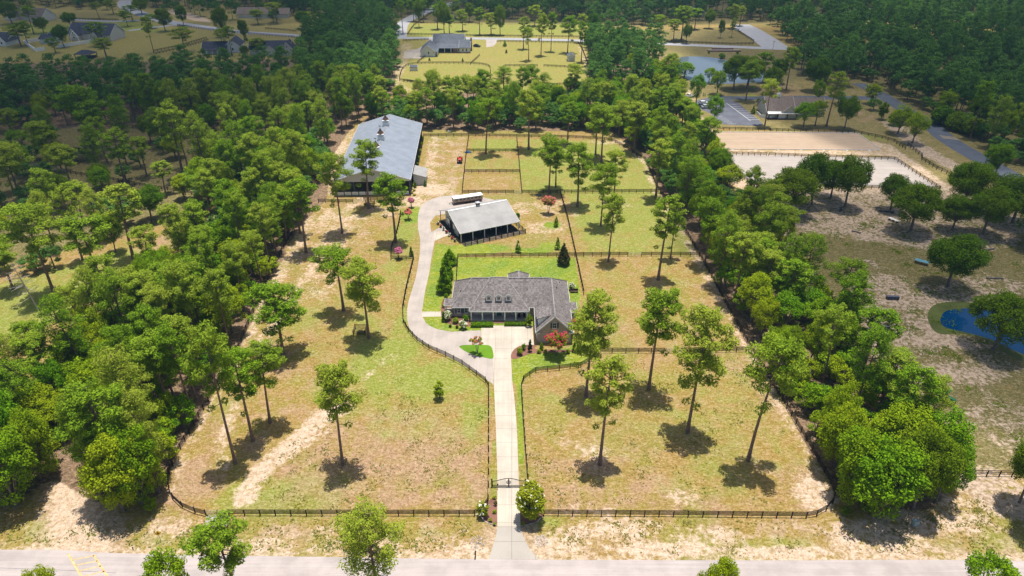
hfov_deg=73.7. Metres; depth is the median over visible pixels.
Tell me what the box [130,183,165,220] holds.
broadleaf tree
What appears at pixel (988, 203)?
broadleaf tree
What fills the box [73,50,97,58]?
pavilion
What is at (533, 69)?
pine tree
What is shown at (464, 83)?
pine tree
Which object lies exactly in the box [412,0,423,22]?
broadleaf tree
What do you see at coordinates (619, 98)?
broadleaf tree
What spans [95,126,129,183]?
pine tree
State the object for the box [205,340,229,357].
understory tree
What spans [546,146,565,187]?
pine tree
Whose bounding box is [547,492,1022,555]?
weed tufts
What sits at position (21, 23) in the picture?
pine tree
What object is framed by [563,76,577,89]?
broadleaf tree
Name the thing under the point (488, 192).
board fence
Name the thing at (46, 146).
broadleaf tree
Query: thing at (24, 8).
pine tree
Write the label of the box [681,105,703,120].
pine tree
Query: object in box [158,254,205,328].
pine tree
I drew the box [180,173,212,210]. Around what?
pine tree
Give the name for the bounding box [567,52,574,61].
garden shed
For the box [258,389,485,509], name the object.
weed tufts
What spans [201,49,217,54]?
veranda
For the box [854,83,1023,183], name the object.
club lane
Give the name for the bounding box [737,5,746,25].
pine tree
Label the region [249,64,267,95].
pine tree
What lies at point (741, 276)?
understory tree
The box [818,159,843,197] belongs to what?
broadleaf tree
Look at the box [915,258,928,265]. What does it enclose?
cross country jump
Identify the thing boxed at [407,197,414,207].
crape myrtle
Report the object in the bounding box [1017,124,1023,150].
broadleaf tree
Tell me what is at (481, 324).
hedge
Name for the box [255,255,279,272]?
understory tree
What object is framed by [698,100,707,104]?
parked car
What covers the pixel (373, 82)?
pine tree
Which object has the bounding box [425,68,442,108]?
pine tree
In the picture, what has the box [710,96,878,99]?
parking entrance
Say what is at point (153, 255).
broadleaf tree
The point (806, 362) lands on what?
understory tree
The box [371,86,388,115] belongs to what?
pine tree
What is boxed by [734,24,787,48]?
corner road
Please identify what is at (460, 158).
tractor
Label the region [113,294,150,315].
broadleaf tree
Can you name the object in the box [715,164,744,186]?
broadleaf tree
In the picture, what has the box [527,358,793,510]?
weed tufts
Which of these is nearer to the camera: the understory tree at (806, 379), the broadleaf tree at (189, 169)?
the understory tree at (806, 379)
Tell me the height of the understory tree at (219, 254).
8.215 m
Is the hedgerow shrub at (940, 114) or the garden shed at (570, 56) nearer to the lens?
the hedgerow shrub at (940, 114)
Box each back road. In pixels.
[117,0,300,36]
[397,37,785,49]
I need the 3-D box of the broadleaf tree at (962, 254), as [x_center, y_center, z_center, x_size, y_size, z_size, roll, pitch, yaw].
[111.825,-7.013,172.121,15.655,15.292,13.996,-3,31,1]
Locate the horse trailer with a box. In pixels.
[449,192,482,204]
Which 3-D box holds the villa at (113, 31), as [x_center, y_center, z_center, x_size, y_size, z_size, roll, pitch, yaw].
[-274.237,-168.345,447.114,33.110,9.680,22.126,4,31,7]
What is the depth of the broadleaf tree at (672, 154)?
236.68 m
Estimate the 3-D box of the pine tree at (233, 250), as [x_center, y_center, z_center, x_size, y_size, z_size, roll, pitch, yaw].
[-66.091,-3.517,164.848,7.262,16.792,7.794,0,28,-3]
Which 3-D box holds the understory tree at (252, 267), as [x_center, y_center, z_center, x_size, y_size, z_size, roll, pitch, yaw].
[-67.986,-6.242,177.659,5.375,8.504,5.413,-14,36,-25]
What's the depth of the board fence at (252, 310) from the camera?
164.60 m
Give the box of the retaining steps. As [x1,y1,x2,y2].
[707,48,740,51]
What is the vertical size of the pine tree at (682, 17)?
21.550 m
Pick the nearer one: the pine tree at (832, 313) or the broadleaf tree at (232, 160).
the pine tree at (832, 313)
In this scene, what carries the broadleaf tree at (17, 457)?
on the ground
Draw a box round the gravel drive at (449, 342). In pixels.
[407,195,493,384]
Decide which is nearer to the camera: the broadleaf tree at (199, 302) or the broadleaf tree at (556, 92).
the broadleaf tree at (199, 302)
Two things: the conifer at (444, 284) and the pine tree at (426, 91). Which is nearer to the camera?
the conifer at (444, 284)
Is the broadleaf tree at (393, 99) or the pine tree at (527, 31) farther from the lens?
the pine tree at (527, 31)
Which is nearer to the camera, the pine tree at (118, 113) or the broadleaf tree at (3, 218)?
the broadleaf tree at (3, 218)
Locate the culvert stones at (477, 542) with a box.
[471,535,485,549]
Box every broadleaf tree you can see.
[0,1,18,23]
[0,208,10,230]
[0,373,34,401]
[0,388,24,469]
[0,404,59,478]
[0,424,37,507]
[4,129,30,146]
[11,140,30,173]
[11,382,55,422]
[21,564,56,575]
[26,387,67,433]
[29,122,58,159]
[30,92,48,123]
[30,358,74,397]
[32,17,48,32]
[37,173,72,208]
[38,141,68,171]
[42,88,58,114]
[50,24,68,46]
[50,329,82,366]
[59,12,75,23]
[61,356,115,400]
[67,429,122,462]
[72,306,110,342]
[75,432,145,511]
[81,326,110,356]
[83,339,127,379]
[85,163,110,184]
[86,166,110,190]
[87,377,118,417]
[99,214,123,252]
[104,422,158,504]
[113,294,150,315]
[118,325,150,355]
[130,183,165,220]
[130,253,152,283]
[131,0,146,13]
[136,93,155,114]
[136,114,157,141]
[139,546,189,575]
[140,246,173,272]
[141,357,182,396]
[153,8,172,30]
[153,87,168,106]
[155,255,178,280]
[159,133,184,157]
[167,215,204,238]
[170,173,190,199]
[173,293,207,323]
[174,5,186,24]
[180,337,211,371]
[183,155,207,196]
[194,103,218,128]
[195,138,216,158]
[195,169,214,200]
[197,88,213,112]
[201,284,248,332]
[208,218,238,253]
[210,6,227,27]
[210,162,236,189]
[211,262,245,284]
[217,237,253,280]
[219,149,241,169]
[224,178,243,196]
[237,19,248,36]
[239,45,248,53]
[244,200,257,225]
[246,144,261,177]
[249,216,271,250]
[283,116,307,135]
[283,164,306,180]
[294,10,309,23]
[295,145,320,183]
[301,134,316,155]
[316,117,336,143]
[335,94,354,126]
[360,60,374,88]
[362,92,377,119]
[375,92,389,112]
[389,96,406,106]
[391,83,406,98]
[401,104,416,119]
[404,93,415,109]
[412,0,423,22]
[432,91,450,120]
[435,0,450,33]
[450,96,465,114]
[464,2,474,21]
[467,98,485,129]
[486,104,496,120]
[494,5,505,34]
[499,91,515,121]
[501,84,516,96]
[542,83,550,98]
[549,86,564,103]
[551,84,566,93]
[555,94,568,104]
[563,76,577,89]
[568,94,582,108]
[570,101,586,127]
[583,104,597,129]
[587,11,601,34]
[594,78,605,89]
[610,81,624,91]
[611,75,624,89]
[611,96,624,104]
[611,107,625,130]
[615,89,629,96]
[624,120,648,132]
[624,126,644,145]
[626,53,638,71]
[639,78,652,89]
[641,118,655,139]
[644,64,658,85]
[648,108,669,126]
[649,126,671,141]
[650,58,668,69]
[651,70,664,88]
[659,146,678,161]
[667,76,688,96]
[669,93,685,116]
[677,101,691,119]
[678,61,695,77]
[683,23,692,40]
[683,105,701,124]
[683,118,705,142]
[687,102,700,114]
[688,192,707,227]
[689,73,706,103]
[692,165,714,186]
[693,155,708,180]
[697,569,708,575]
[699,126,717,156]
[700,212,724,232]
[704,8,716,24]
[704,67,714,82]
[705,137,725,159]
[705,186,726,204]
[705,555,740,575]
[707,93,724,115]
[707,146,734,165]
[708,152,729,170]
[709,70,727,94]
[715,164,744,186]
[718,19,725,36]
[722,53,749,89]
[725,196,745,209]
[727,201,757,224]
[737,271,775,321]
[738,55,765,87]
[750,295,780,337]
[762,325,795,371]
[763,65,784,94]
[770,166,824,207]
[770,214,795,248]
[773,58,788,82]
[773,290,805,325]
[775,251,808,268]
[775,325,806,347]
[794,101,818,126]
[795,151,835,204]
[795,286,829,326]
[802,296,836,334]
[803,318,838,357]
[804,55,832,83]
[813,78,826,96]
[813,100,828,125]
[815,400,871,467]
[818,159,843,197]
[819,379,863,433]
[831,154,875,207]
[831,293,860,319]
[831,313,858,353]
[835,424,892,504]
[837,95,862,128]
[848,432,933,520]
[865,82,883,99]
[868,399,943,450]
[879,172,911,209]
[886,103,914,133]
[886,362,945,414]
[890,180,945,231]
[897,422,968,510]
[901,110,932,142]
[906,405,978,477]
[925,232,994,286]
[934,436,977,501]
[937,89,958,107]
[940,192,977,230]
[947,160,999,196]
[965,548,1021,575]
[966,89,989,114]
[967,288,1023,350]
[968,97,991,119]
[968,186,1020,234]
[974,161,994,185]
[983,143,1016,172]
[992,172,1023,222]
[999,110,1019,140]
[1004,108,1019,138]
[1007,441,1023,502]
[1014,197,1023,227]
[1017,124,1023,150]
[1019,106,1023,120]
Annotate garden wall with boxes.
[23,40,44,51]
[24,38,38,42]
[57,39,90,47]
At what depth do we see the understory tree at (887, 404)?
129.74 m
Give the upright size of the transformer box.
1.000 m
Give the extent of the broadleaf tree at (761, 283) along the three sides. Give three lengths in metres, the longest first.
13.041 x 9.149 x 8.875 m
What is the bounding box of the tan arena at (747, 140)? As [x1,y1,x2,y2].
[716,132,877,148]
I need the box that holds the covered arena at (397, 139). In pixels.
[333,112,427,195]
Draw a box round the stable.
[439,199,524,245]
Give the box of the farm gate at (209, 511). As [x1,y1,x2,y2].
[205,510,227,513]
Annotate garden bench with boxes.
[570,288,577,292]
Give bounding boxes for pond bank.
[928,301,1023,361]
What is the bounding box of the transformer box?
[909,518,920,526]
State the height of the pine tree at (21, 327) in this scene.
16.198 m
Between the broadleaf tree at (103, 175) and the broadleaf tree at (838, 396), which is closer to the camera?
the broadleaf tree at (838, 396)
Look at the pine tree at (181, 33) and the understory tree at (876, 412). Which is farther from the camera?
the pine tree at (181, 33)
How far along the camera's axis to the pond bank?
161.21 m
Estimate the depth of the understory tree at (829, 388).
132.72 m
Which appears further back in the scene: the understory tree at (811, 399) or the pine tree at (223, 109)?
the pine tree at (223, 109)
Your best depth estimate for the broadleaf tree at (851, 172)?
210.54 m
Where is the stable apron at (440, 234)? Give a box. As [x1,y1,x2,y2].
[434,229,448,239]
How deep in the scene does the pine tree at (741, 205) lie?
186.18 m
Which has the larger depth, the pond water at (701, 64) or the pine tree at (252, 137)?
the pond water at (701, 64)
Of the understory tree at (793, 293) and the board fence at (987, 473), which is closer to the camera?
the board fence at (987, 473)
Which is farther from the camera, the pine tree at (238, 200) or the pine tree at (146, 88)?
the pine tree at (146, 88)
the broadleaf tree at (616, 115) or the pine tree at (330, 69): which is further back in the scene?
the pine tree at (330, 69)
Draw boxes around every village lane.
[58,19,139,21]
[127,24,176,30]
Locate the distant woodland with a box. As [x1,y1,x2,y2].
[0,0,1023,270]
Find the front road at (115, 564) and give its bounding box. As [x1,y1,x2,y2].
[0,550,1023,575]
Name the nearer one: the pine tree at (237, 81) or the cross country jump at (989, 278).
the cross country jump at (989, 278)
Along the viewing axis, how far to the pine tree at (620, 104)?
274.24 m
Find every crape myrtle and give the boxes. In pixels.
[394,247,402,255]
[404,208,412,219]
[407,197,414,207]
[469,336,483,353]
[540,195,555,213]
[544,328,569,355]
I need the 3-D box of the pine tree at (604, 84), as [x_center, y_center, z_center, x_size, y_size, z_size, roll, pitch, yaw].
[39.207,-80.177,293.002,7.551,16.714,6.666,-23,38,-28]
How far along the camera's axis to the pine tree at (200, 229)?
168.08 m
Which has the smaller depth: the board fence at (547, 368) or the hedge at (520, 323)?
the board fence at (547, 368)
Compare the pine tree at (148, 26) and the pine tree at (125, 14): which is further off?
the pine tree at (125, 14)
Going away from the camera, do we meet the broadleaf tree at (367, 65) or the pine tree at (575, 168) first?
the pine tree at (575, 168)
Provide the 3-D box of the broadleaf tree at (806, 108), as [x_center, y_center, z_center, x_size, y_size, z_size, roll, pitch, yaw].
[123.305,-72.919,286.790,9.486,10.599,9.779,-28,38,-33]
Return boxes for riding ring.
[167,10,210,22]
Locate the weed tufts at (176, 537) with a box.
[0,518,472,553]
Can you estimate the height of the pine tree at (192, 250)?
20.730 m
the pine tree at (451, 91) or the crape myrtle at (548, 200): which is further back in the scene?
the pine tree at (451, 91)
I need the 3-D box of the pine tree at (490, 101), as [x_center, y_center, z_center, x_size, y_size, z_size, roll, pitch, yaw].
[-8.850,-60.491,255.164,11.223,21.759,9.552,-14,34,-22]
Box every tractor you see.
[457,154,462,163]
[936,390,956,404]
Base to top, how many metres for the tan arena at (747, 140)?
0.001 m
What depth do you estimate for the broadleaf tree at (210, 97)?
294.12 m
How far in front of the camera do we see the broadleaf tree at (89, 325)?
140.93 m
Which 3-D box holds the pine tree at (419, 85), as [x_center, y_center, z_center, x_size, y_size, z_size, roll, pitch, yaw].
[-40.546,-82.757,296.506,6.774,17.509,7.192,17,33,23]
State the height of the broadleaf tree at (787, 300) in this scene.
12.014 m
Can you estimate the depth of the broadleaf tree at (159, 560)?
91.29 m
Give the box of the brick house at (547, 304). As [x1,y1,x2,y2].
[444,270,576,342]
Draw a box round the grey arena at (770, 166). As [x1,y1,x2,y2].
[731,154,934,186]
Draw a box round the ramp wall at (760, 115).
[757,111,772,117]
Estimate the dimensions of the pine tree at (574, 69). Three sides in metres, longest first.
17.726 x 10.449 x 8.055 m
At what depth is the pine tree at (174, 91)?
276.01 m
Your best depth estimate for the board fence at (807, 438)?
128.55 m
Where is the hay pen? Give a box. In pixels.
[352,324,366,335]
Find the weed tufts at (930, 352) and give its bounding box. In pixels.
[795,218,1023,443]
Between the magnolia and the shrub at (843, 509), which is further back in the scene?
the magnolia
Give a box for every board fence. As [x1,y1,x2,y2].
[70,171,199,194]
[79,18,118,20]
[104,123,242,133]
[154,37,206,50]
[156,39,208,54]
[166,405,206,515]
[177,24,294,36]
[202,228,294,409]
[227,498,487,515]
[318,199,352,202]
[363,197,386,200]
[390,210,413,328]
[399,61,490,82]
[407,11,431,32]
[407,33,580,37]
[408,326,488,500]
[423,133,645,158]
[456,252,627,279]
[462,134,468,190]
[462,190,513,193]
[464,169,519,172]
[467,148,517,151]
[497,40,591,73]
[503,64,537,66]
[517,140,521,190]
[521,351,595,478]
[522,189,658,193]
[527,64,587,84]
[541,490,836,518]
[560,190,583,294]
[600,348,664,352]
[646,162,750,345]
[667,27,753,44]
[685,346,747,351]
[710,127,854,132]
[729,151,767,155]
[733,163,940,188]
[750,345,835,491]
[768,152,811,156]
[826,155,940,189]
[856,130,905,148]
[907,142,950,173]
[971,470,1023,476]
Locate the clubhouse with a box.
[757,92,826,119]
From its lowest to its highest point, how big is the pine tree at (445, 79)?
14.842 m
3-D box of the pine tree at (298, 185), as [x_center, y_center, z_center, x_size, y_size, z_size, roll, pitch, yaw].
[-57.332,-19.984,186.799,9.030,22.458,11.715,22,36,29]
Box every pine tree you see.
[0,107,18,142]
[0,141,35,200]
[0,151,20,191]
[0,202,64,294]
[0,241,18,289]
[0,333,28,377]
[0,357,42,417]
[2,25,24,46]
[5,318,46,356]
[7,330,54,377]
[13,20,32,42]
[15,5,37,33]
[18,0,34,7]
[20,120,55,163]
[25,167,56,218]
[26,189,56,250]
[31,103,54,141]
[33,293,93,366]
[43,37,59,52]
[44,143,77,185]
[47,182,83,260]
[48,283,85,328]
[49,388,102,499]
[51,83,106,154]
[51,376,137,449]
[54,212,114,285]
[59,179,89,218]
[66,264,112,334]
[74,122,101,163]
[76,186,106,240]
[79,116,108,162]
[82,21,106,41]
[82,253,117,323]
[87,107,106,145]
[88,2,100,17]
[90,37,112,56]
[90,266,137,352]
[90,343,154,423]
[93,324,138,388]
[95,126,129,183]
[96,182,142,259]
[102,0,117,13]
[102,93,131,138]
[102,386,169,481]
[103,105,128,124]
[112,264,144,311]
[115,10,132,26]
[117,269,162,310]
[120,72,141,117]
[121,5,138,20]
[125,302,161,393]
[126,223,160,254]
[126,327,175,407]
[128,136,150,176]
[129,311,168,366]
[131,72,154,118]
[133,275,175,333]
[137,284,175,321]
[138,260,173,316]
[139,16,154,52]
[143,106,168,144]
[144,14,154,28]
[149,160,173,194]
[151,320,193,416]
[152,79,167,109]
[152,98,188,172]
[154,313,198,400]
[155,202,188,254]
[158,77,182,116]
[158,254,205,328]
[159,259,207,327]
[162,209,188,249]
[164,113,187,166]
[166,26,194,49]
[176,77,199,121]
[177,509,252,575]
[178,90,203,109]
[179,110,211,159]
[179,231,213,291]
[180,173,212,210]
[180,202,209,244]
[180,318,237,464]
[181,198,203,225]
[187,224,214,267]
[190,68,213,106]
[190,123,214,141]
[192,169,215,221]
[196,268,235,347]
[199,158,225,188]
[204,130,227,165]
[207,91,235,121]
[208,68,223,93]
[209,177,240,225]
[210,138,236,181]
[213,28,225,40]
[214,78,232,130]
[216,102,236,134]
[217,190,249,239]
[218,73,237,103]
[218,240,252,293]
[218,346,262,441]
[219,26,236,55]
[219,119,248,171]
[219,187,247,239]
[223,94,244,139]
[233,73,248,96]
[233,131,263,180]
[235,119,257,139]
[236,339,286,423]
[237,98,256,131]
[238,75,256,129]
[238,176,258,203]
[239,115,265,141]
[239,166,263,201]
[239,229,263,282]
[241,279,306,355]
[245,37,265,48]
[247,9,263,24]
[247,201,273,262]
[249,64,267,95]
[250,150,273,187]
[251,98,271,130]
[254,93,273,125]
[254,201,281,254]
[255,193,278,244]
[256,147,283,181]
[257,181,285,217]
[259,74,279,114]
[261,128,287,159]
[262,126,285,163]
[263,2,281,23]
[264,160,284,185]
[265,105,287,129]
[266,143,293,185]
[270,75,291,117]
[270,185,293,238]
[272,73,285,86]
[275,86,295,119]
[276,67,294,103]
[277,168,303,233]
[278,128,307,173]
[278,176,320,252]
[279,103,304,126]
[283,70,298,115]
[286,132,310,149]
[287,103,306,137]
[290,63,302,101]
[290,79,302,111]
[293,79,309,129]
[295,73,315,96]
[298,69,315,100]
[298,101,315,131]
[305,89,322,119]
[308,242,356,311]
[310,60,326,104]
[310,97,332,146]
[312,152,353,233]
[313,358,363,465]
[314,88,327,116]
[322,63,342,104]
[325,78,337,121]
[328,72,346,116]
[330,494,405,575]
[331,65,346,86]
[331,77,346,130]
[337,255,385,338]
[340,63,348,94]
[343,63,360,115]
[344,68,362,121]
[346,71,363,101]
[347,138,383,208]
[358,72,374,113]
[362,69,376,95]
[369,63,383,86]
[371,75,388,92]
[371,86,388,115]
[371,171,408,243]
[394,0,407,32]
[406,0,415,20]
[407,90,424,121]
[411,78,424,109]
[413,87,435,128]
[421,71,438,108]
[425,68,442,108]
[430,4,439,29]
[439,75,453,92]
[442,15,455,33]
[444,75,465,120]
[445,87,459,127]
[448,0,460,18]
[454,9,468,30]
[459,73,474,108]
[467,76,484,103]
[473,7,484,33]
[474,68,492,94]
[475,96,504,153]
[476,87,487,124]
[482,12,497,33]
[484,88,498,128]
[485,79,503,124]
[492,65,514,86]
[504,80,522,126]
[515,66,531,88]
[515,87,542,149]
[518,16,530,48]
[520,27,533,60]
[524,64,540,83]
[527,5,541,25]
[528,79,541,95]
[528,94,546,129]
[532,132,568,193]
[533,84,550,122]
[535,12,549,55]
[539,72,552,89]
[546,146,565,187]
[547,11,557,51]
[558,101,579,144]
[559,15,579,52]
[563,142,594,206]
[567,62,583,87]
[567,287,620,397]
[576,13,587,42]
[577,21,588,61]
[578,77,597,105]
[584,353,635,465]
[585,102,623,163]
[585,110,604,156]
[588,82,603,103]
[588,162,620,226]
[596,68,609,87]
[599,81,612,105]
[601,191,625,261]
[604,149,630,194]
[605,80,619,105]
[612,100,629,134]
[622,74,640,90]
[624,100,647,151]
[625,74,642,96]
[626,86,642,111]
[632,103,651,147]
[634,286,687,390]
[638,87,652,106]
[646,138,676,198]
[647,93,659,113]
[649,85,671,109]
[649,126,671,151]
[649,193,688,280]
[651,105,673,154]
[652,14,669,35]
[654,73,670,96]
[654,113,670,153]
[662,53,680,81]
[663,86,683,112]
[663,130,688,187]
[664,61,678,85]
[664,210,686,258]
[667,19,681,40]
[667,115,680,144]
[668,82,685,94]
[671,96,695,121]
[671,302,739,433]
[673,5,693,39]
[675,154,703,215]
[677,120,697,152]
[677,137,704,201]
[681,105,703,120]
[681,155,710,210]
[689,8,702,29]
[693,195,727,265]
[694,115,722,157]
[694,180,723,243]
[707,209,745,285]
[716,214,751,270]
[726,230,765,306]
[727,3,741,20]
[730,18,736,36]
[731,186,760,219]
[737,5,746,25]
[739,59,763,100]
[743,331,810,461]
[745,165,765,217]
[749,184,772,232]
[751,202,787,237]
[751,231,779,289]
[751,237,777,292]
[754,248,788,288]
[756,51,777,81]
[758,177,785,199]
[759,183,786,210]
[760,78,781,125]
[761,191,795,231]
[772,232,804,295]
[773,203,806,248]
[773,257,815,315]
[780,46,802,89]
[793,230,831,288]
[813,302,856,384]
[825,71,849,125]
[828,256,870,292]
[835,269,877,327]
[842,321,896,399]
[854,303,905,370]
[868,346,919,410]
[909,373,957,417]
[969,79,995,137]
[986,93,1016,146]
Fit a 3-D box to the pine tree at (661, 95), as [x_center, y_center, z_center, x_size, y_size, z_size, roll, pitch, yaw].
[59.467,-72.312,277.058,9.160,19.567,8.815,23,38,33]
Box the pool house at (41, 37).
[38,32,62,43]
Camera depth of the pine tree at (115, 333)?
126.38 m
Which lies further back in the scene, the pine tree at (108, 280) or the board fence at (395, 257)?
the board fence at (395, 257)
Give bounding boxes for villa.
[0,32,20,45]
[5,7,55,20]
[68,22,125,41]
[236,7,291,17]
[248,39,295,55]
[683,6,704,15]
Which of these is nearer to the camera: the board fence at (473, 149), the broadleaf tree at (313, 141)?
the broadleaf tree at (313, 141)
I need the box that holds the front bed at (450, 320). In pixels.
[441,298,471,325]
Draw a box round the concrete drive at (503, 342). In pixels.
[481,326,533,526]
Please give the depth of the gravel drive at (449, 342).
165.69 m
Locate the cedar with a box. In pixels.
[878,102,890,117]
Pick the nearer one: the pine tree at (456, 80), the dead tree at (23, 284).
the dead tree at (23, 284)
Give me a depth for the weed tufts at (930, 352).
173.47 m
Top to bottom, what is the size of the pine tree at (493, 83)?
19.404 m
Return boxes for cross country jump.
[886,295,899,299]
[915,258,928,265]
[986,277,1003,279]
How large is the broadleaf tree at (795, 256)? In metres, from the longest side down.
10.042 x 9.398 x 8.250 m
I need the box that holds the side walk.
[422,312,440,316]
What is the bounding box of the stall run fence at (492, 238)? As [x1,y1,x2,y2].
[462,223,525,246]
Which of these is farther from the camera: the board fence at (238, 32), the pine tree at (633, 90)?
the board fence at (238, 32)
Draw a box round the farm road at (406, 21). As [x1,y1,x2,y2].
[396,1,467,37]
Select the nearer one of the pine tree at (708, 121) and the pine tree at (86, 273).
the pine tree at (86, 273)
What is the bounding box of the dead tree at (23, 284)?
[5,263,39,309]
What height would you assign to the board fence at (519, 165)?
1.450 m
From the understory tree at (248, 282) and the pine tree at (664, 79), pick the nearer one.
the understory tree at (248, 282)
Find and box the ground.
[0,0,1023,560]
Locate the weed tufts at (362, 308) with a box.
[260,207,405,393]
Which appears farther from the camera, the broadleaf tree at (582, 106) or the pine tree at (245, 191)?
the broadleaf tree at (582, 106)
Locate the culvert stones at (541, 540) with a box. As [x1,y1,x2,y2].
[532,535,547,546]
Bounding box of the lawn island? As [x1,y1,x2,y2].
[459,345,493,358]
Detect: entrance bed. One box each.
[481,498,496,526]
[520,512,542,526]
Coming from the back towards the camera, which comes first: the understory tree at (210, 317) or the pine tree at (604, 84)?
the pine tree at (604, 84)
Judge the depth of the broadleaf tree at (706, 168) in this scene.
220.36 m
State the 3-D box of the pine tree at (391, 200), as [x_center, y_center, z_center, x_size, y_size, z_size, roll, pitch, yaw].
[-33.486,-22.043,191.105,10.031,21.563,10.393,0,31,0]
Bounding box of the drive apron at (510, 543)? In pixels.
[489,527,537,558]
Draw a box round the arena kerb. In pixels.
[750,132,880,149]
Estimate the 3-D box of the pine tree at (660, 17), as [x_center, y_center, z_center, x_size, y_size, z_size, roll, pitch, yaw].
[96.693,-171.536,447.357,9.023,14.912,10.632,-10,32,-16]
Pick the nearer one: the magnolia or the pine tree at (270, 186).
the magnolia
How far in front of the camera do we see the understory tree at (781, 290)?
166.71 m
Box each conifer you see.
[435,261,451,292]
[441,249,456,265]
[441,253,453,278]
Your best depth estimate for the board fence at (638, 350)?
150.84 m
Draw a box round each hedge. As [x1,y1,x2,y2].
[470,322,493,327]
[504,321,526,325]
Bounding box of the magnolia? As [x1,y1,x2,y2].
[557,243,570,264]
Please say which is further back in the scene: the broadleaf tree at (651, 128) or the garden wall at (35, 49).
the garden wall at (35, 49)
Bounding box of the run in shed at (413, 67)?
[409,65,417,70]
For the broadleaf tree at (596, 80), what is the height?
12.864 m
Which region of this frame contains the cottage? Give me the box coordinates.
[201,35,244,53]
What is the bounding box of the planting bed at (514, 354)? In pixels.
[511,345,572,358]
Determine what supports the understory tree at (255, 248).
on the ground
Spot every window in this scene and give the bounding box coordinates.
[455,308,462,312]
[462,308,469,312]
[550,323,558,328]
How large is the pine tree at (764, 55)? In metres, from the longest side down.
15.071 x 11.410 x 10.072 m
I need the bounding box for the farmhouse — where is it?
[420,34,471,56]
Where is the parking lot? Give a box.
[697,98,762,125]
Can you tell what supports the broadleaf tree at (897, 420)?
on the ground
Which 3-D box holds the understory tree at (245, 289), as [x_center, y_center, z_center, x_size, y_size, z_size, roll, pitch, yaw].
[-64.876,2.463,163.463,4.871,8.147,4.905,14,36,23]
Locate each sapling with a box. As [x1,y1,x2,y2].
[433,379,444,398]
[515,240,521,251]
[553,216,558,225]
[554,237,560,248]
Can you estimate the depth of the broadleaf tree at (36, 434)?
114.10 m
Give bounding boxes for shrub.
[142,496,156,511]
[476,500,490,516]
[515,479,547,520]
[517,347,522,354]
[525,314,532,324]
[527,339,531,350]
[840,506,850,515]
[931,104,954,123]
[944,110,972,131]
[961,116,988,135]
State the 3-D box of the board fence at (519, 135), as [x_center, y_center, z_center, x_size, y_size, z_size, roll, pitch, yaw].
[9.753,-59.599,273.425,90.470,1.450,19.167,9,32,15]
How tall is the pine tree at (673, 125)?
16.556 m
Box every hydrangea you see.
[444,310,451,319]
[459,320,467,327]
[568,282,575,288]
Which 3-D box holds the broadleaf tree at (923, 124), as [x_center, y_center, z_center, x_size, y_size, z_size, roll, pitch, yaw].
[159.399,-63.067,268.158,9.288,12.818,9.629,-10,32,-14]
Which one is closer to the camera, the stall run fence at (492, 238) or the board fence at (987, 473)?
the board fence at (987, 473)
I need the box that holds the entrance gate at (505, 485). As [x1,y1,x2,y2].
[491,478,525,486]
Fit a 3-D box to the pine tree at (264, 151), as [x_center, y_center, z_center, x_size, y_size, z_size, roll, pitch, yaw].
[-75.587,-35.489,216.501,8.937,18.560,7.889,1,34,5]
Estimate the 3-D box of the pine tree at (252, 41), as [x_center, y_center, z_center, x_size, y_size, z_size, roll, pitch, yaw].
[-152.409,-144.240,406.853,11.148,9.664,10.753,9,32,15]
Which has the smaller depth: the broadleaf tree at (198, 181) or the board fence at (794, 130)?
the broadleaf tree at (198, 181)
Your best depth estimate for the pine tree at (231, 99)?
248.65 m
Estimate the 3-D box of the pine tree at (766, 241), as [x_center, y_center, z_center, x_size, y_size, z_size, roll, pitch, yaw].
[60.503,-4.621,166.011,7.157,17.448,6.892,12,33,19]
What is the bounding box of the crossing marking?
[67,553,107,575]
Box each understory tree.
[31,435,60,462]
[47,424,56,438]
[111,308,134,324]
[126,368,146,389]
[130,359,145,384]
[135,456,166,492]
[141,395,156,419]
[143,382,164,402]
[144,415,175,440]
[144,425,175,449]
[149,430,179,465]
[154,390,181,426]
[158,245,179,255]
[164,393,195,428]
[176,315,196,332]
[199,308,229,327]
[203,253,220,268]
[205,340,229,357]
[207,254,217,267]
[208,315,230,336]
[218,249,230,262]
[230,304,241,317]
[234,268,251,287]
[235,224,249,242]
[235,283,248,311]
[240,280,257,298]
[243,252,259,277]
[250,239,264,251]
[254,259,271,277]
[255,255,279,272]
[274,210,292,233]
[279,218,294,234]
[700,222,716,249]
[704,232,724,255]
[708,237,724,265]
[713,264,734,291]
[731,269,751,285]
[732,290,756,312]
[765,307,782,319]
[766,272,777,293]
[771,366,800,393]
[776,275,803,292]
[780,355,808,367]
[789,289,808,300]
[792,375,810,391]
[793,381,824,410]
[803,383,829,409]
[806,274,826,291]
[806,358,822,379]
[807,410,823,435]
[809,288,837,301]
[811,279,829,291]
[812,350,838,375]
[820,384,839,411]
[824,355,847,382]
[830,365,853,386]
[835,345,867,369]
[842,334,863,356]
[848,380,880,408]
[858,383,881,397]
[858,408,877,427]
[861,371,881,393]
[874,407,894,417]
[879,395,898,412]
[882,380,904,401]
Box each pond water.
[680,56,765,83]
[940,308,1023,353]
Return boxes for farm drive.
[403,52,420,58]
[405,39,431,52]
[486,40,496,46]
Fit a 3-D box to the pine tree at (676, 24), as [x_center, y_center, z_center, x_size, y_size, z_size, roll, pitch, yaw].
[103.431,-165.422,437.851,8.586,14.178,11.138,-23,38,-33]
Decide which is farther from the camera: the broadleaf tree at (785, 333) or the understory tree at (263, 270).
the understory tree at (263, 270)

